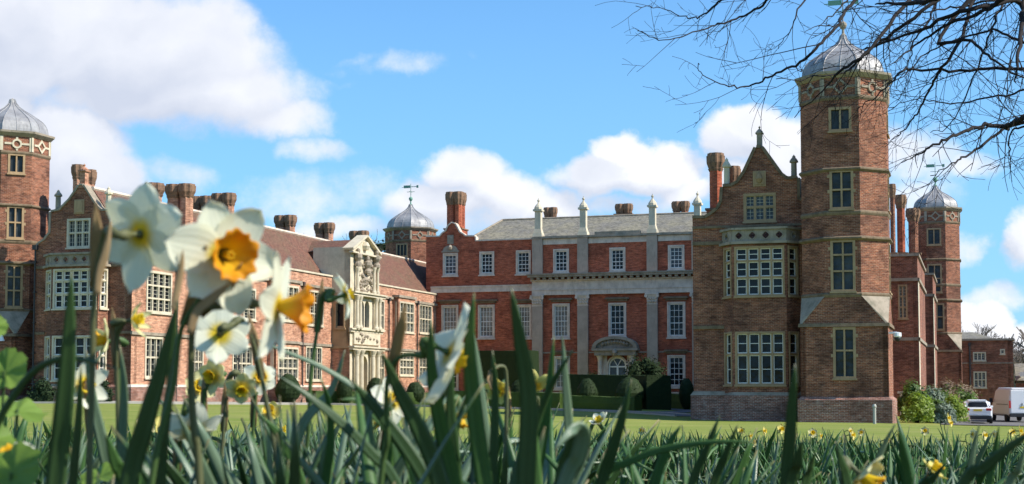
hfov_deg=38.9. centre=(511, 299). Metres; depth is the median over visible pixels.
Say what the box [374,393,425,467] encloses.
daffodil plant
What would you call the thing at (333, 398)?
hedge
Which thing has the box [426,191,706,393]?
central range
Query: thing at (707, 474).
daffodil plant
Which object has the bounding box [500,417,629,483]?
daffodil plant
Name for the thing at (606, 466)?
daffodil plant
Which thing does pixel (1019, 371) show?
outbuilding
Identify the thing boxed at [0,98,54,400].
octagonal tower
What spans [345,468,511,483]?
daffodil plant
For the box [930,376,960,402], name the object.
shrub
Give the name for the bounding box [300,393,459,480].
daffodil plant
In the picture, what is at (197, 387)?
daffodil
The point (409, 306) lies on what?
window
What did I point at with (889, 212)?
window
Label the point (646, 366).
shrub
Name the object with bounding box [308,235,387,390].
stone porch
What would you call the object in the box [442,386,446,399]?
topiary
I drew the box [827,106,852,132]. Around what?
window
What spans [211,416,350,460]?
daffodil plant
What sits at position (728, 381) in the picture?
window
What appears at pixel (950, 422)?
daffodil
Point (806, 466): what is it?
daffodil plant
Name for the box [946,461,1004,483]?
daffodil plant
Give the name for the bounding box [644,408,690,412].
side path
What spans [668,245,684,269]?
window
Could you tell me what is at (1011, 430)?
daffodil
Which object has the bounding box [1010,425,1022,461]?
daffodil
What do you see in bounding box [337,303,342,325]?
side window
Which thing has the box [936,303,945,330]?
window
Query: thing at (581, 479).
daffodil plant
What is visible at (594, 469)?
daffodil plant
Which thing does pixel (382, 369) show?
window
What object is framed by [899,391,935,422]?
shrub
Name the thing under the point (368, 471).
daffodil plant
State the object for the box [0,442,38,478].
daffodil
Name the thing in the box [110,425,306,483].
daffodil plant
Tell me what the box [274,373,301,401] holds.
topiary
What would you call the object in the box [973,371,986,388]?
window
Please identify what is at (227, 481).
daffodil plant
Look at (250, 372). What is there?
daffodil
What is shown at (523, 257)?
window
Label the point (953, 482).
daffodil plant
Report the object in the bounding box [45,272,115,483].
daffodil plant
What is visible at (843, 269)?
window
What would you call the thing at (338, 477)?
daffodil plant
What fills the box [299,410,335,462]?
daffodil plant
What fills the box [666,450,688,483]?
daffodil plant
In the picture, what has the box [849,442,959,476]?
daffodil plant
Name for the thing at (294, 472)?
daffodil plant
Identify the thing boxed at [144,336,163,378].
window
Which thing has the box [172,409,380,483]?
daffodil plant
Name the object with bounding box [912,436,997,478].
daffodil plant
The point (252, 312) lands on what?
window
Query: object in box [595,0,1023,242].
bare tree
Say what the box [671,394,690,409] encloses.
hedge
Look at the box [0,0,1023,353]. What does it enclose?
sky
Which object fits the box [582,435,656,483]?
daffodil plant
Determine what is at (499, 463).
daffodil plant
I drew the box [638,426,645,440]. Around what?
daffodil
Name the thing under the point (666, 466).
daffodil plant
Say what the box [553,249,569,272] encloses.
window
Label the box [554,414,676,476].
daffodil plant
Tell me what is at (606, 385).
hedge
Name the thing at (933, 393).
shrub
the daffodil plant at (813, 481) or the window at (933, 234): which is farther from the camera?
the window at (933, 234)
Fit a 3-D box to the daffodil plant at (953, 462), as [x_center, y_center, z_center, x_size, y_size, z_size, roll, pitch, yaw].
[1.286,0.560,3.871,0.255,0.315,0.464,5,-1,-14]
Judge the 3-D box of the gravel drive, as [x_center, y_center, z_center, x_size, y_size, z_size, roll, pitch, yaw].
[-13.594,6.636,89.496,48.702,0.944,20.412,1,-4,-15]
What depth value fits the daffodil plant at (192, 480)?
1.45 m
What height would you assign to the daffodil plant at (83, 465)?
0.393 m
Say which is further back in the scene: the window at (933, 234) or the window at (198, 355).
the window at (933, 234)
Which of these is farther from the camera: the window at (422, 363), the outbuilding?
the outbuilding
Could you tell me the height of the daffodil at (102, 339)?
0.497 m
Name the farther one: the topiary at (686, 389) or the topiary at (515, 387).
the topiary at (686, 389)
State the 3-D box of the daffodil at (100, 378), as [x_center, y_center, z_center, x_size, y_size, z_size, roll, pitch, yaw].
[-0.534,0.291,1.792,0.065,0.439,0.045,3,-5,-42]
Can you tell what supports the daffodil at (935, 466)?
on the flower bed soil
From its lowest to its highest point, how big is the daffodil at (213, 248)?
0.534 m
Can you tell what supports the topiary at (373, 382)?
on the lawn ground
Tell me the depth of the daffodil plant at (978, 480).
3.01 m
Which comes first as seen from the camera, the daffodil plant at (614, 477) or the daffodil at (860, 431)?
the daffodil plant at (614, 477)
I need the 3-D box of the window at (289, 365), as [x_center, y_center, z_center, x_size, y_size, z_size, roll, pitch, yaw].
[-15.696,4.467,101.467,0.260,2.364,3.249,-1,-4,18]
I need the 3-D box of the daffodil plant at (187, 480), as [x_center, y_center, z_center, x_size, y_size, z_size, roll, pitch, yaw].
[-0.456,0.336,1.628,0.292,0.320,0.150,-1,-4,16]
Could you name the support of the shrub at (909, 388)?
on the lawn ground
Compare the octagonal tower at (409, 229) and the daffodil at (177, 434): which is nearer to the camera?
the daffodil at (177, 434)
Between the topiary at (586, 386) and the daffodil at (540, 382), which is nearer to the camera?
the daffodil at (540, 382)
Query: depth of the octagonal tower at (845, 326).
73.01 m
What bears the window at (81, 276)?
in the brick wing at (61, 248)
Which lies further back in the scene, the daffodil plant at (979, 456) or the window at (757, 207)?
the window at (757, 207)
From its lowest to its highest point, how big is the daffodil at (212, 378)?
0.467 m
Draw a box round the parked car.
[963,400,992,422]
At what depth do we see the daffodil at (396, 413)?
1.89 m
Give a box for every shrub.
[26,376,55,401]
[98,380,114,401]
[622,353,666,374]
[897,377,931,420]
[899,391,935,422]
[918,385,946,402]
[927,397,944,422]
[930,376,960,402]
[932,400,957,423]
[936,384,967,418]
[943,393,969,421]
[950,379,980,399]
[951,385,977,403]
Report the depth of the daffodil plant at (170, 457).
4.66 m
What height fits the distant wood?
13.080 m
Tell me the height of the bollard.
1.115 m
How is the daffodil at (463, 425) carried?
on the flower bed soil
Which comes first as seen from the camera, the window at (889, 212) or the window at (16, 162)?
the window at (889, 212)
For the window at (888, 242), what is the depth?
74.51 m
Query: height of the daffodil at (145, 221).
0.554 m
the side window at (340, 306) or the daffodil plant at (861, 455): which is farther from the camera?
the side window at (340, 306)
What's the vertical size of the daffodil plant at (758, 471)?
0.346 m
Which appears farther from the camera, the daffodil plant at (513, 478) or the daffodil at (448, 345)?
the daffodil plant at (513, 478)
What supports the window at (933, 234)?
in the octagonal tower at (938, 232)
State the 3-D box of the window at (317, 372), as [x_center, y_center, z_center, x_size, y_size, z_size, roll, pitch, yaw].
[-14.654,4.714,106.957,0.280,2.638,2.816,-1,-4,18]
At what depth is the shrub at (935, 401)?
78.38 m
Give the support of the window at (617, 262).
in the central range
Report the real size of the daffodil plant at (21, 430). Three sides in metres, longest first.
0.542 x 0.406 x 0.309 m
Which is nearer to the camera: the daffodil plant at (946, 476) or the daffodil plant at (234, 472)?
the daffodil plant at (234, 472)
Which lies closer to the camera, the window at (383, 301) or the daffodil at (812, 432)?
the daffodil at (812, 432)
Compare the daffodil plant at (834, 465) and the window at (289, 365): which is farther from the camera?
the window at (289, 365)
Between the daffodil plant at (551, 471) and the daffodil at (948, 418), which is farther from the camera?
the daffodil at (948, 418)
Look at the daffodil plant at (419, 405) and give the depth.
1.99 m
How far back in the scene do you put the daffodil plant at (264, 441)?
1.93 m
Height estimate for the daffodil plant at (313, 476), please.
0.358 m
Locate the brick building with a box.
[962,332,1013,405]
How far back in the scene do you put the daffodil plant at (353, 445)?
3.06 m
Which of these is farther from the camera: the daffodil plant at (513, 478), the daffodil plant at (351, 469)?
the daffodil plant at (351, 469)
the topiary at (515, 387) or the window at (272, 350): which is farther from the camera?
the topiary at (515, 387)
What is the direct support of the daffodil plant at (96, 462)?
on the flower bed soil
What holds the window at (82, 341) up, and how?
in the brick wing at (61, 248)
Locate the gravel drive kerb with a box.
[33,401,690,416]
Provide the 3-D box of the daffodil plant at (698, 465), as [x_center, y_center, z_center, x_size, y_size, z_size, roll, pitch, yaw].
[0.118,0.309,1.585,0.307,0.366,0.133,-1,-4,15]
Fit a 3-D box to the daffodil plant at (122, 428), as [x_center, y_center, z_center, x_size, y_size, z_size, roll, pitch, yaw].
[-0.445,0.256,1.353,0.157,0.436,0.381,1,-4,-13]
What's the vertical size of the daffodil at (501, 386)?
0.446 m
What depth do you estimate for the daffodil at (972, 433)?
7.96 m
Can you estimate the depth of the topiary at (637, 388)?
108.09 m
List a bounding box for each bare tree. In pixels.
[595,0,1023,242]
[961,322,1013,354]
[1012,336,1023,387]
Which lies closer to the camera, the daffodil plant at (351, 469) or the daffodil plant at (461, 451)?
the daffodil plant at (351, 469)
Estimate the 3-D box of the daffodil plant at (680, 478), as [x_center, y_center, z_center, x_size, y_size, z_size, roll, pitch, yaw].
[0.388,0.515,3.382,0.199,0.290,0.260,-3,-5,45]
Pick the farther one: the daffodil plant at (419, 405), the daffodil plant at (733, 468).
the daffodil plant at (733, 468)
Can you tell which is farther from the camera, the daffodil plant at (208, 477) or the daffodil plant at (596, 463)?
the daffodil plant at (596, 463)
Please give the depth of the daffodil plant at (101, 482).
3.03 m
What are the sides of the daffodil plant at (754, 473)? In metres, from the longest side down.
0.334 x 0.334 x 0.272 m
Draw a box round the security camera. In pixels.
[888,332,900,341]
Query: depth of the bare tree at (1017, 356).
188.30 m
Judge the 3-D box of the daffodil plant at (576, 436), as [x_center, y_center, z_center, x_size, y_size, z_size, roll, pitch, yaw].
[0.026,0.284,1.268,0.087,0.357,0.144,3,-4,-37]
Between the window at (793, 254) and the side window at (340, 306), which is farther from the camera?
the side window at (340, 306)
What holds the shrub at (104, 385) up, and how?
on the gravel drive
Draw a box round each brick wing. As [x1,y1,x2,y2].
[31,164,437,402]
[691,126,937,421]
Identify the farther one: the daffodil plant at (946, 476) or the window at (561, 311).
the window at (561, 311)
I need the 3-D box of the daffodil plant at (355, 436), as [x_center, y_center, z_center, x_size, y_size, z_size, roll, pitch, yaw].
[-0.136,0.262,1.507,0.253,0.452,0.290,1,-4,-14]
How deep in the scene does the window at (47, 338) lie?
85.39 m
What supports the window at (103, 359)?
in the brick wing at (61, 248)
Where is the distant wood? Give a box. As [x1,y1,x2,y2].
[1002,327,1023,380]
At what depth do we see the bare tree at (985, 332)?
184.88 m
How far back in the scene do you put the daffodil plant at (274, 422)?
1.73 m
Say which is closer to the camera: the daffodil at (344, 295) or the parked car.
the daffodil at (344, 295)
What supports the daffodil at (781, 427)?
on the flower bed soil
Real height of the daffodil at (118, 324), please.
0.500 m
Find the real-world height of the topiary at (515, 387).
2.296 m
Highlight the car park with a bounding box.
[941,415,1023,425]
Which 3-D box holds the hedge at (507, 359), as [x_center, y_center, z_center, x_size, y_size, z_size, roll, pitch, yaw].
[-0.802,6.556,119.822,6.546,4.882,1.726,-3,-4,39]
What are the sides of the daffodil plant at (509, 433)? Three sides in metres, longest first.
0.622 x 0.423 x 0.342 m
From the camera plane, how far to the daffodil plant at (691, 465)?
4.86 m
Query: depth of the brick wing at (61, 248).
88.68 m
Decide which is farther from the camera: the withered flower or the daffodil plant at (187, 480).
the withered flower
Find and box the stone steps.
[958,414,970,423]
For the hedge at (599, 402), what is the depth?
103.47 m
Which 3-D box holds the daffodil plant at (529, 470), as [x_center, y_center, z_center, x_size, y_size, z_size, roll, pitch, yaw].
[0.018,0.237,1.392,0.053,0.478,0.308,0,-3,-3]
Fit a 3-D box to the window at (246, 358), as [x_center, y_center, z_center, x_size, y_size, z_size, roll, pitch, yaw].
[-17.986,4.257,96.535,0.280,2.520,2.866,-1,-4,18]
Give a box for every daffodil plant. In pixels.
[0,345,127,483]
[4,417,49,461]
[14,421,129,479]
[33,422,44,483]
[36,418,182,483]
[39,427,73,483]
[39,459,238,483]
[41,436,47,482]
[41,450,48,463]
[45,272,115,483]
[67,431,99,483]
[69,448,141,483]
[80,432,112,471]
[97,439,209,483]
[105,300,178,483]
[105,438,347,483]
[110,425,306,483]
[145,397,445,483]
[147,399,395,483]
[148,425,259,478]
[149,402,381,483]
[149,432,248,471]
[152,433,285,471]
[161,399,361,481]
[167,447,189,476]
[169,404,378,483]
[170,470,361,483]
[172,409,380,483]
[180,455,193,483]
[182,395,291,483]
[193,424,258,474]
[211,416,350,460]
[216,396,469,483]
[217,423,249,465]
[224,420,323,473]
[225,441,470,483]
[231,393,348,482]
[234,413,344,469]
[234,413,345,482]
[234,439,247,483]
[242,416,344,483]
[248,392,403,483]
[250,406,274,482]
[250,435,323,483]
[253,338,401,483]
[263,403,413,483]
[281,416,418,483]
[286,350,430,483]
[289,376,484,483]
[299,396,425,466]
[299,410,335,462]
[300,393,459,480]
[302,398,464,471]
[302,459,469,482]
[304,437,500,483]
[308,437,355,468]
[316,423,468,453]
[334,396,563,480]
[334,437,459,483]
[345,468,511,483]
[349,407,515,483]
[354,379,376,483]
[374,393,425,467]
[380,320,461,483]
[403,416,588,483]
[460,414,647,483]
[460,443,469,462]
[461,417,592,480]
[463,292,498,483]
[470,427,545,483]
[486,392,611,467]
[498,445,516,483]
[499,408,581,483]
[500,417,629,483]
[510,287,542,483]
[538,334,572,473]
[545,425,757,483]
[553,422,590,483]
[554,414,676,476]
[562,431,648,482]
[564,443,603,482]
[574,405,621,483]
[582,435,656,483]
[584,421,652,483]
[584,461,599,467]
[587,448,606,483]
[592,415,752,483]
[592,420,660,483]
[596,379,680,483]
[608,419,658,483]
[620,426,821,483]
[626,455,658,483]
[638,439,729,481]
[663,458,670,473]
[666,448,740,483]
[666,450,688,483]
[668,435,779,483]
[677,464,736,483]
[680,440,761,483]
[688,434,868,483]
[698,443,778,483]
[725,437,809,483]
[750,445,857,483]
[750,460,823,483]
[779,364,815,483]
[797,445,856,483]
[798,449,919,483]
[804,459,829,483]
[811,440,879,483]
[830,426,910,483]
[836,424,912,483]
[844,435,846,455]
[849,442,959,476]
[878,458,948,483]
[890,414,1023,483]
[893,432,992,483]
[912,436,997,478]
[916,468,976,483]
[919,425,998,483]
[923,434,982,483]
[940,466,954,483]
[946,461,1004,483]
[951,447,1007,483]
[955,448,1023,483]
[956,434,1023,483]
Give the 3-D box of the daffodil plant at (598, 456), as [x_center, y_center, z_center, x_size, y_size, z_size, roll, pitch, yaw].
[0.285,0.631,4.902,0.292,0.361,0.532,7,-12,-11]
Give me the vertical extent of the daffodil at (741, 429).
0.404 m
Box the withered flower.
[486,363,508,461]
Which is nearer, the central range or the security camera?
the security camera
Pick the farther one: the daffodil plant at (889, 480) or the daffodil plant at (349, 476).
the daffodil plant at (889, 480)
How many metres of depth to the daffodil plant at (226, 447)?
4.92 m
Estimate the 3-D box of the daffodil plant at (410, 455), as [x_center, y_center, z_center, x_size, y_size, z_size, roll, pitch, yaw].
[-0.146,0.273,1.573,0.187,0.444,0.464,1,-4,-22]
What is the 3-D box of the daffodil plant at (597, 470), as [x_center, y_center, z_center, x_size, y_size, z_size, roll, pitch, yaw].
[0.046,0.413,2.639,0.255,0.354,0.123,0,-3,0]
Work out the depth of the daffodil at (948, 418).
8.97 m
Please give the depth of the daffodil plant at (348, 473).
1.86 m
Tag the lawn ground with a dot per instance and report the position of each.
(634, 423)
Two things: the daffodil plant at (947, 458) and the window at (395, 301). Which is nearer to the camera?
the daffodil plant at (947, 458)
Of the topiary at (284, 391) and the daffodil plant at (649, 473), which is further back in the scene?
the topiary at (284, 391)
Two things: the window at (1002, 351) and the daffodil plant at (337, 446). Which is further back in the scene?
the window at (1002, 351)
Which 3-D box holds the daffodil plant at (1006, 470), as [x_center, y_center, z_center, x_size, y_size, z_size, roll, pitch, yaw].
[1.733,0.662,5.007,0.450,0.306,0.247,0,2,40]
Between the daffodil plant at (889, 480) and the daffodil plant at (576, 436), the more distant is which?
the daffodil plant at (889, 480)
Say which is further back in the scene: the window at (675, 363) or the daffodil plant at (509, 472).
the window at (675, 363)
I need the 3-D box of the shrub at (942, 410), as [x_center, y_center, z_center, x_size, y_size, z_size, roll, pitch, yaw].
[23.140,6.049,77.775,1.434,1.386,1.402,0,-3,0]
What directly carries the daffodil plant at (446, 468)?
on the flower bed soil
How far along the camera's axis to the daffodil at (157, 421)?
3.47 m
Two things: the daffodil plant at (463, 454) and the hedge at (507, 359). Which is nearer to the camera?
the daffodil plant at (463, 454)
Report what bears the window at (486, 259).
in the central range
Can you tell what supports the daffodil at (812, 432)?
on the flower bed soil
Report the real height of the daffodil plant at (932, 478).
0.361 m
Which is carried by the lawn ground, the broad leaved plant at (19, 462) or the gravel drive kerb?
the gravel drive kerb
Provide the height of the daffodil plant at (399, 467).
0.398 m
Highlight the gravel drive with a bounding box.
[658,413,690,415]
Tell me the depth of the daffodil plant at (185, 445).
1.87 m
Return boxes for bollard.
[872,404,876,423]
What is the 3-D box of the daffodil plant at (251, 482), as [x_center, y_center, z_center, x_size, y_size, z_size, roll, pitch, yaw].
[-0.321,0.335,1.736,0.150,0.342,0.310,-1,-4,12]
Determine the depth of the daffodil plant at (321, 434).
1.84 m
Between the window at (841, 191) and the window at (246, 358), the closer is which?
the window at (841, 191)
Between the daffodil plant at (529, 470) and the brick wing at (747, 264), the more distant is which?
the brick wing at (747, 264)
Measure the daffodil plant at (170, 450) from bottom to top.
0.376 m
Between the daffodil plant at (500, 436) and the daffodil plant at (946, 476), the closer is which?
the daffodil plant at (500, 436)
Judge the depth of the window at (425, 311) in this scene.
128.91 m
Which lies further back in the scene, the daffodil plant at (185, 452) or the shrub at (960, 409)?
the shrub at (960, 409)
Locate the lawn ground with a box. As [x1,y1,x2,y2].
[7,403,1023,454]
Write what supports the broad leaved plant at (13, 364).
on the flower bed soil
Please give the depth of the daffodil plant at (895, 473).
4.34 m
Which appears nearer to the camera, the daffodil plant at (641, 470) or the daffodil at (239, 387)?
the daffodil at (239, 387)
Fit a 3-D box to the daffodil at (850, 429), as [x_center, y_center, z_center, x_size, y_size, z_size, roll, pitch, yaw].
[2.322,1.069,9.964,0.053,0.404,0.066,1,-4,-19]
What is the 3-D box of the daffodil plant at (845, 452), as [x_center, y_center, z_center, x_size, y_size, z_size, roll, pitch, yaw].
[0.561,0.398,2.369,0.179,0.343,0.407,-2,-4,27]
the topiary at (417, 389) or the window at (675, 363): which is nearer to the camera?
the topiary at (417, 389)
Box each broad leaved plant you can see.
[0,316,47,442]
[0,423,40,483]
[80,462,115,483]
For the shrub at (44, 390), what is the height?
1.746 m
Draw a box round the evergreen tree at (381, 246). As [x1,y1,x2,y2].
[372,238,385,252]
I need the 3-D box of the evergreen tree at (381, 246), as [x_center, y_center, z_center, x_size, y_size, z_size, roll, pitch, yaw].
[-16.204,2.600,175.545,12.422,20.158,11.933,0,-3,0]
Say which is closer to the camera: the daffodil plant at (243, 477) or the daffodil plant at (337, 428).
the daffodil plant at (243, 477)
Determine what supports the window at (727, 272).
in the brick wing at (747, 264)
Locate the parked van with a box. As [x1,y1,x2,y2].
[989,388,1023,421]
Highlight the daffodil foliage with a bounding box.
[7,416,1023,483]
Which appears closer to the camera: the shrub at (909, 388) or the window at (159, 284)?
the shrub at (909, 388)
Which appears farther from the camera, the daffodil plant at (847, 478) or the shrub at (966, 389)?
the shrub at (966, 389)
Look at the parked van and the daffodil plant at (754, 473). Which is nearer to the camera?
the daffodil plant at (754, 473)
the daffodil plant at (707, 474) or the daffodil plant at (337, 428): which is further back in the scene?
the daffodil plant at (707, 474)
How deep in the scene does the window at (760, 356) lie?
75.93 m
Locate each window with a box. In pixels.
[3,265,24,308]
[5,207,25,239]
[7,154,25,174]
[42,336,49,381]
[44,269,51,310]
[50,335,89,381]
[51,268,96,309]
[65,218,90,248]
[98,344,106,380]
[99,269,108,309]
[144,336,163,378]
[146,270,171,314]
[194,349,203,370]
[232,345,252,378]
[243,288,256,321]
[270,348,273,366]
[278,347,299,380]
[285,285,298,322]
[305,346,321,381]
[308,290,324,327]
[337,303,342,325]
[380,355,384,378]
[381,300,384,330]
[395,301,396,327]
[396,243,407,256]
[399,351,414,376]
[400,301,414,333]
[419,304,431,334]
[419,359,425,381]
[437,299,460,331]
[442,253,458,276]
[454,368,458,390]
[475,299,497,339]
[478,251,494,275]
[515,250,530,275]
[516,299,531,339]
[548,298,572,339]
[550,351,570,390]
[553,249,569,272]
[604,297,629,336]
[609,247,625,271]
[663,296,688,338]
[663,349,688,388]
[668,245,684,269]
[722,247,731,298]
[723,332,732,386]
[733,245,785,297]
[734,331,786,386]
[742,192,776,223]
[788,245,800,297]
[789,331,800,386]
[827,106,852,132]
[827,171,855,210]
[828,240,857,292]
[831,327,857,379]
[886,110,889,138]
[887,174,890,214]
[888,242,892,295]
[897,284,908,319]
[926,228,941,245]
[926,264,942,293]
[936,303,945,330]
[973,352,986,361]
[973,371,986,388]
[1000,349,1005,354]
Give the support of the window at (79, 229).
in the brick wing at (61, 248)
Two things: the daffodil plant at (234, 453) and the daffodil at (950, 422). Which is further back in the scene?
the daffodil at (950, 422)
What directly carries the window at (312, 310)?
in the brick wing at (61, 248)
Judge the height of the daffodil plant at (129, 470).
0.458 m
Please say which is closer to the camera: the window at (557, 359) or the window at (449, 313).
the window at (557, 359)
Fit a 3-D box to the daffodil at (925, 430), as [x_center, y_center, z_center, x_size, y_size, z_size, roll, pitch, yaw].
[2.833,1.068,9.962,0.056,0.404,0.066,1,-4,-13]
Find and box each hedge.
[306,390,429,404]
[455,391,562,407]
[478,350,538,391]
[568,374,632,396]
[571,395,641,410]
[630,375,671,409]
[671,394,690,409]
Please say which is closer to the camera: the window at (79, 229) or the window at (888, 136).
the window at (888, 136)
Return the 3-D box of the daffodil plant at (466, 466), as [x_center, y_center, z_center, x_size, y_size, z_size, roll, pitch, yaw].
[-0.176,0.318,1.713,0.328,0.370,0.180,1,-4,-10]
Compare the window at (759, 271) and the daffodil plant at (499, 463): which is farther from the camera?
the window at (759, 271)
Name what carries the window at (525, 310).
in the central range
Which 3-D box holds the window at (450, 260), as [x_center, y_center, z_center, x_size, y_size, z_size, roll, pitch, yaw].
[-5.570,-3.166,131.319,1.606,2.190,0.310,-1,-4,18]
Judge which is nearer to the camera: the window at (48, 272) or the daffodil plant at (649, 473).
the daffodil plant at (649, 473)
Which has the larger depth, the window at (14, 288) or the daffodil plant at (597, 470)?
the window at (14, 288)
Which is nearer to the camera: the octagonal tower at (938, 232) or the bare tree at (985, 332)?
the octagonal tower at (938, 232)
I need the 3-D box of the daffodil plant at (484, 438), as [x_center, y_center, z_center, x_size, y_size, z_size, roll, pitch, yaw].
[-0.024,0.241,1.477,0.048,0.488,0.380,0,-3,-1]
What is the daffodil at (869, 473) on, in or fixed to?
on the flower bed soil
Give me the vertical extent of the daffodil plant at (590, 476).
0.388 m
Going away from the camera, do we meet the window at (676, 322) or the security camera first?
the security camera
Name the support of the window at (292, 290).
in the brick wing at (61, 248)
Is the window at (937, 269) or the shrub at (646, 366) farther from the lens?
the window at (937, 269)
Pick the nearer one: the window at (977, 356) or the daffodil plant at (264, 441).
the daffodil plant at (264, 441)
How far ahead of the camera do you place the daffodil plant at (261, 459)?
1.82 m
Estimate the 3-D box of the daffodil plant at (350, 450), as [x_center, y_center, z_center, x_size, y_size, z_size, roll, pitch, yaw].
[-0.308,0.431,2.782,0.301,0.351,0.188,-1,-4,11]
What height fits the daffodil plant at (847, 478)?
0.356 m
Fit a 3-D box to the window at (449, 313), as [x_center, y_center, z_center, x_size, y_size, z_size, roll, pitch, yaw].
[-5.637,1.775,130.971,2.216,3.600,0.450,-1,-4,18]
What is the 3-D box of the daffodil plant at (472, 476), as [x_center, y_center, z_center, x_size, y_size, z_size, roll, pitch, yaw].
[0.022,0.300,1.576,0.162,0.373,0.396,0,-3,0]
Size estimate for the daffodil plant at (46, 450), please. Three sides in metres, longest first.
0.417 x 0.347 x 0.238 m
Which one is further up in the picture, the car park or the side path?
the side path
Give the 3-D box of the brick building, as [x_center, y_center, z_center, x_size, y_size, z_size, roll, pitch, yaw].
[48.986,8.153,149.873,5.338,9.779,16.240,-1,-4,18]
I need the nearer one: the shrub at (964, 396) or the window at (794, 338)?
the window at (794, 338)
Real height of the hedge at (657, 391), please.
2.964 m
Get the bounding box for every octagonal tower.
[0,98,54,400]
[383,185,438,261]
[794,0,896,423]
[913,164,962,388]
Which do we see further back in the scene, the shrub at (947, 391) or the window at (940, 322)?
the window at (940, 322)
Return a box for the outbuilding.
[1014,363,1023,387]
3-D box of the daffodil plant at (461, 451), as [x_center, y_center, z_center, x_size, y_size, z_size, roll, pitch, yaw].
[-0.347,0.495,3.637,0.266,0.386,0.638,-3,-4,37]
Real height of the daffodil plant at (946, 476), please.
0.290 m
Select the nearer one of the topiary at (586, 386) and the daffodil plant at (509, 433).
the daffodil plant at (509, 433)
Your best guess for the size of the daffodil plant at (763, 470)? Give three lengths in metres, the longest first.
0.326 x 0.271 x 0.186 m
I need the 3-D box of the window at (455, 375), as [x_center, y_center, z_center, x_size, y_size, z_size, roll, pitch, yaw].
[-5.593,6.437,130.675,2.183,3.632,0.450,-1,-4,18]
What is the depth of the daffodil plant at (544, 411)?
1.52 m
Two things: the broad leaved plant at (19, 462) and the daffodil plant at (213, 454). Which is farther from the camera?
the daffodil plant at (213, 454)
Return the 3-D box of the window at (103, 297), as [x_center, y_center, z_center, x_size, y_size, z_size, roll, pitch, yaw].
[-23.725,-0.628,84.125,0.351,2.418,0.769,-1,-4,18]
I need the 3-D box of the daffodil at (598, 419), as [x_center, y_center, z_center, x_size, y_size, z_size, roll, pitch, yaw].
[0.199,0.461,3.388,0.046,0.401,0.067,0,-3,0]
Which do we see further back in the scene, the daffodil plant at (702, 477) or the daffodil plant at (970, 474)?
the daffodil plant at (702, 477)
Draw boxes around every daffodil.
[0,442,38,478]
[75,362,108,437]
[85,181,182,483]
[96,318,128,394]
[109,302,152,450]
[148,199,272,483]
[155,416,159,437]
[169,398,222,472]
[185,250,314,483]
[185,369,215,470]
[195,309,275,472]
[198,359,226,449]
[220,369,255,455]
[244,362,275,475]
[257,401,281,483]
[302,273,353,459]
[370,376,402,453]
[378,302,469,483]
[444,394,467,428]
[484,378,511,434]
[534,370,546,479]
[588,412,606,475]
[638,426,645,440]
[738,427,744,434]
[777,424,784,453]
[808,428,817,449]
[839,455,885,483]
[844,426,852,447]
[845,429,855,447]
[857,429,864,443]
[918,458,948,483]
[921,426,928,456]
[940,413,950,452]
[944,420,952,449]
[965,428,975,453]
[978,430,987,446]
[1008,427,1015,457]
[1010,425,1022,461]
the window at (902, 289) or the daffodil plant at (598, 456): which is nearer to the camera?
the daffodil plant at (598, 456)
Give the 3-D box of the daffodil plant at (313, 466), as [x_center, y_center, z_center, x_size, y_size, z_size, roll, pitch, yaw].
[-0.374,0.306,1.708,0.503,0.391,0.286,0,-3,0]
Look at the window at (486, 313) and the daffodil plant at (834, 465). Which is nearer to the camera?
the daffodil plant at (834, 465)
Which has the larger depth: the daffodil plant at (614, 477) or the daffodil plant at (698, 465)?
the daffodil plant at (614, 477)
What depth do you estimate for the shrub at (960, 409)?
87.34 m
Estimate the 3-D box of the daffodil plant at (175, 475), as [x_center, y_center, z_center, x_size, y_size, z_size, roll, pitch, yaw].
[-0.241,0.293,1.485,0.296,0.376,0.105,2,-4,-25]
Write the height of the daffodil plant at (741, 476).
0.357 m
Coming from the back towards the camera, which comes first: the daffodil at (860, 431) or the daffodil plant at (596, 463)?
the daffodil at (860, 431)
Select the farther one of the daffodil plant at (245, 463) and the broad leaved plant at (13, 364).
the daffodil plant at (245, 463)
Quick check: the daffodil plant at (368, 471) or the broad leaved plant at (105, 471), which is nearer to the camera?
the daffodil plant at (368, 471)
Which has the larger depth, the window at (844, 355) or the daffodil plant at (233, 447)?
the window at (844, 355)
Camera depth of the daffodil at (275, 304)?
1.20 m
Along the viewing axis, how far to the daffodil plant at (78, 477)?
1.48 m
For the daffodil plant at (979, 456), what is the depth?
3.51 m
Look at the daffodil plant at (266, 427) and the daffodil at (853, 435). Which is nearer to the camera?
the daffodil plant at (266, 427)
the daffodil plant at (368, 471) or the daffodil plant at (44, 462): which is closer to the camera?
the daffodil plant at (368, 471)
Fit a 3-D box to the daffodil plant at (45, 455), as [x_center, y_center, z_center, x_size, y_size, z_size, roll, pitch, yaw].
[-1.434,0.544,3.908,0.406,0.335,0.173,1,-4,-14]
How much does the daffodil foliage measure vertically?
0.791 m
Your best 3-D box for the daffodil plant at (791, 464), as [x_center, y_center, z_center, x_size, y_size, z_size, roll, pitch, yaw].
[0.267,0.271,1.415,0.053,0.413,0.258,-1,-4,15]
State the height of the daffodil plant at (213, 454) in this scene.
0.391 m
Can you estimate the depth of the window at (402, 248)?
140.20 m
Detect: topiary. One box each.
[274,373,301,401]
[336,376,351,402]
[366,377,382,400]
[407,382,424,402]
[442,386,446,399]
[510,379,518,391]
[576,378,597,395]
[615,377,645,402]
[678,377,693,408]
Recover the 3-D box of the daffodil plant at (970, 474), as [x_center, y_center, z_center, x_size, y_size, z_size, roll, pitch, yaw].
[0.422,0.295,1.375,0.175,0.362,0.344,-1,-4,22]
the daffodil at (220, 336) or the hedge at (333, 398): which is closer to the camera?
the daffodil at (220, 336)
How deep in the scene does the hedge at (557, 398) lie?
105.25 m

